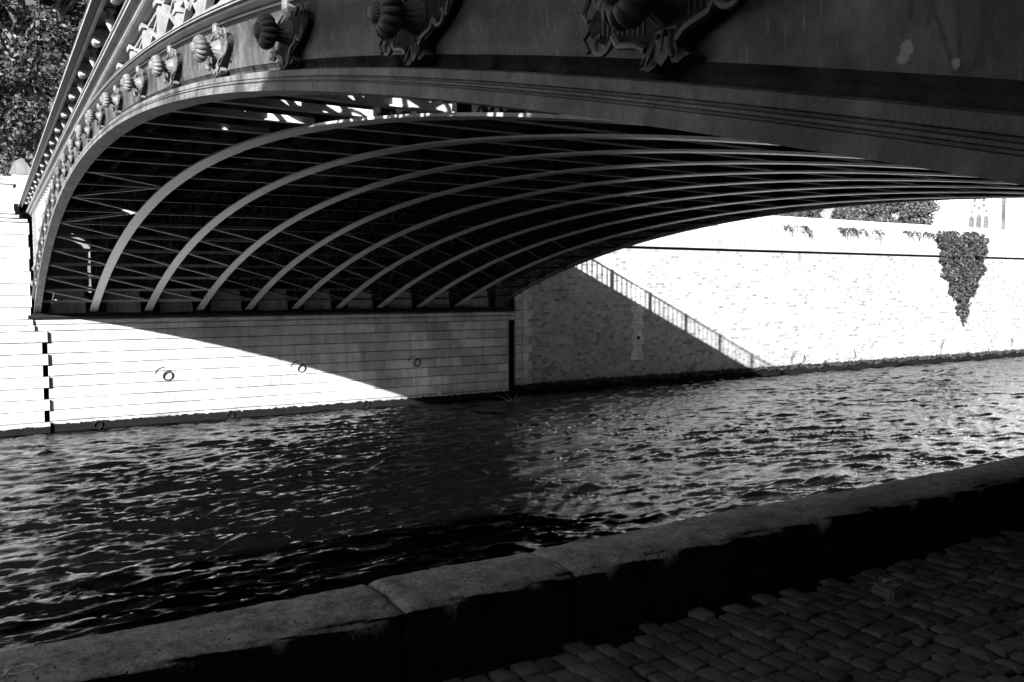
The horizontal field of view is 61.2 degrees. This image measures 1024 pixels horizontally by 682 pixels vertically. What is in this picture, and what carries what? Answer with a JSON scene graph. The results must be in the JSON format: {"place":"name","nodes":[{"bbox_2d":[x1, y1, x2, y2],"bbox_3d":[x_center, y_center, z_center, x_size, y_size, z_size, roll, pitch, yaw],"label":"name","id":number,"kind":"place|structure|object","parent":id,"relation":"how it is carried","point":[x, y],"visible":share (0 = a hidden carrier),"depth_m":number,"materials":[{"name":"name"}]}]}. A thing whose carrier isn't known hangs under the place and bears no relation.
{"place":"outdoors","nodes":[
{"label":"outdoors","id":0,"kind":"place"},
{"bbox_2d":[14,204,46,420],"bbox_3d":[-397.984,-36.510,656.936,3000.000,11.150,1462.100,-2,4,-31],"label":"bank ground","id":1,"kind":"structure","parent":0,"point":[16,209],"depth_m":33.40,"materials":[{"name":"grey stone"}]},
{"bbox_2d":[8,158,30,203],"bbox_3d":[-19.347,-6.286,35.086,1.850,2.000,1.500,-2,4,-31],"label":"stone shelter","id":2,"kind":"object","parent":1,"relation":"on","point":[20,169],"visible":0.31,"depth_m":34.17,"materials":[{"name":"stone"}]},
{"bbox_2d":[0,0,88,175],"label":"tree","id":3,"kind":"object","parent":1,"relation":"on","point":[37,48],"visible":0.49,"depth_m":35.76,"materials":[{"name":"grey plant"}]},
{"bbox_2d":[19,205,516,432],"bbox_3d":[-9.718,0.065,38.288,20.680,11.100,4.540,-2,4,-31],"label":"bridge abutment","id":4,"kind":"object","parent":1,"relation":"on","point":[118,364],"visible":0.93,"depth_m":35.29,"materials":[{"name":"stone"}]},
{"bbox_2d":[18,0,1023,313],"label":"bridge","id":5,"kind":"structure","parent":4,"relation":"on","point":[434,148],"depth_m":9.52,"materials":[{"name":"paint"}]},
{"bbox_2d":[491,216,1023,394],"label":"quay wall","id":6,"kind":"structure","parent":1,"relation":"on","point":[766,292],"depth_m":51.67,"materials":[{"name":"stone"}]},
{"bbox_2d":[509,311,513,394],"bbox_3d":[-0.027,0.725,42.818,0.260,4.600,0.080,-2,4,-31],"label":"ladder","id":7,"kind":"object","parent":6,"relation":"attached to","point":[510,356],"visible":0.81,"depth_m":42.80,"materials":[{"name":"black metal"}]},
{"bbox_2d":[511,349,1023,389],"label":"moss","id":8,"kind":"object","parent":6,"relation":"attached to","point":[771,368],"visible":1,"depth_m":51.64,"materials":[{"name":"black plant"}]},
{"bbox_2d":[777,222,814,239],"bbox_3d":[17.434,-6.630,52.807,3.123,1.179,0.441,-2,4,-31],"label":"trailing plant","id":9,"kind":"object","parent":6,"relation":"on","point":[788,225],"visible":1,"depth_m":52.85,"materials":[{"name":"grey plant"}]},
{"bbox_2d":[834,226,886,246],"bbox_3d":[22.628,-6.754,55.933,5.258,1.268,0.452,-2,4,-31],"label":"trailing plant","id":10,"kind":"object","parent":6,"relation":"on","point":[853,229],"visible":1,"depth_m":55.61,"materials":[{"name":"grey plant"}]},
{"bbox_2d":[902,230,937,242],"bbox_3d":[28.302,-7.051,59.385,4.708,1.138,0.541,-2,4,-31],"label":"trailing plant","id":11,"kind":"object","parent":6,"relation":"on","point":[925,232],"visible":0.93,"depth_m":59.09,"materials":[{"name":"grey plant"}]},
{"bbox_2d":[937,230,989,322],"bbox_3d":[32.029,-4.509,61.223,6.712,6.561,1.180,-2,4,-31],"label":"ivy","id":12,"kind":"object","parent":6,"relation":"attached to","point":[969,269],"visible":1,"depth_m":61.15,"materials":[{"name":"grey plant"}]},
{"bbox_2d":[773,207,863,220],"bbox_3d":[22.069,-8.672,62.277,9.157,3.254,3.239,-2,4,-31],"label":"bush","id":13,"kind":"object","parent":1,"relation":"on","point":[842,214],"visible":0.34,"depth_m":61.95,"materials":[{"name":"grey plant"}]},
{"bbox_2d":[833,204,893,222],"bbox_3d":[26.853,-9.218,65.651,5.522,3.919,3.163,-2,4,-31],"label":"bush","id":14,"kind":"object","parent":1,"relation":"on","point":[878,213],"visible":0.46,"depth_m":64.68,"materials":[{"name":"grey plant"}]},
{"bbox_2d":[881,201,939,224],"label":"bush","id":15,"kind":"object","parent":1,"relation":"on","point":[915,216],"visible":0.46,"depth_m":66.98,"materials":[{"name":"grey plant"}]},
{"bbox_2d":[929,198,1023,230],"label":"cathedral","id":16,"kind":"structure","parent":1,"relation":"on","point":[1005,214],"depth_m":105.32,"materials":[{"name":"stone"}]},
{"bbox_2d":[965,199,993,228],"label":"window","id":17,"kind":"structure","parent":16,"relation":"in","point":[978,218],"depth_m":105.49,"materials":[{"name":"grey glass"}]},
{"bbox_2d":[1020,200,1023,230],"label":"window","id":18,"kind":"structure","parent":16,"relation":"in","point":[1022,205],"depth_m":103.25,"materials":[{"name":"white glass"}]},
{"bbox_2d":[0,0,926,220],"label":"sky","id":19,"kind":"structure","parent":0,"point":[826,213],"materials":[{"name":"white"}]},
{"bbox_2d":[0,356,1023,651],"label":"water","id":20,"kind":"structure","parent":0,"point":[106,530],"depth_m":24.18,"materials":[{"name":"black liquid"}]},
{"bbox_2d":[496,394,524,403],"bbox_3d":[-0.040,2.627,39.215,1.067,0.573,1.001,1,4,23],"label":"plant","id":21,"kind":"object","parent":20,"relation":"on","point":[511,401],"visible":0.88,"depth_m":39.22,"materials":[{"name":"black plant"}]},
{"bbox_2d":[431,528,1023,681],"bbox_3d":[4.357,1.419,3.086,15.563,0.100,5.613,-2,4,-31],"label":"cobbled path","id":22,"kind":"structure","parent":0,"point":[974,635],"depth_m":3.93,"materials":[{"name":"stone"}]},
{"bbox_2d":[0,455,1023,681],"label":"kerb wall","id":23,"kind":"structure","parent":22,"relation":"on","point":[438,623],"depth_m":3.85,"materials":[{"name":"stone"}]},
{"bbox_2d":[0,663,37,678],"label":"rope","id":24,"kind":"object","parent":23,"relation":"on","point":[6,671],"visible":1,"depth_m":2.88,"materials":[{"name":"grey fabric"}]},
{"bbox_2d":[872,580,904,600],"bbox_3d":[1.940,1.315,4.460,0.120,0.134,0.133,-2,4,-31],"label":"loose sett","id":25,"kind":"object","parent":22,"relation":"on","point":[890,590],"visible":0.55,"depth_m":4.42,"materials":[{"name":"stone"}]},
{"bbox_3d":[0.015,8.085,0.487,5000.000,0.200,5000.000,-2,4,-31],"label":"ground","id":26,"kind":"structure","parent":0,"visible":0},
{"bbox_2d":[0,176,50,436],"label":"stone pier","id":27,"kind":"structure","parent":26,"relation":"on","point":[24,402],"depth_m":30.86,"materials":[{"name":"white stone"}]}
]}

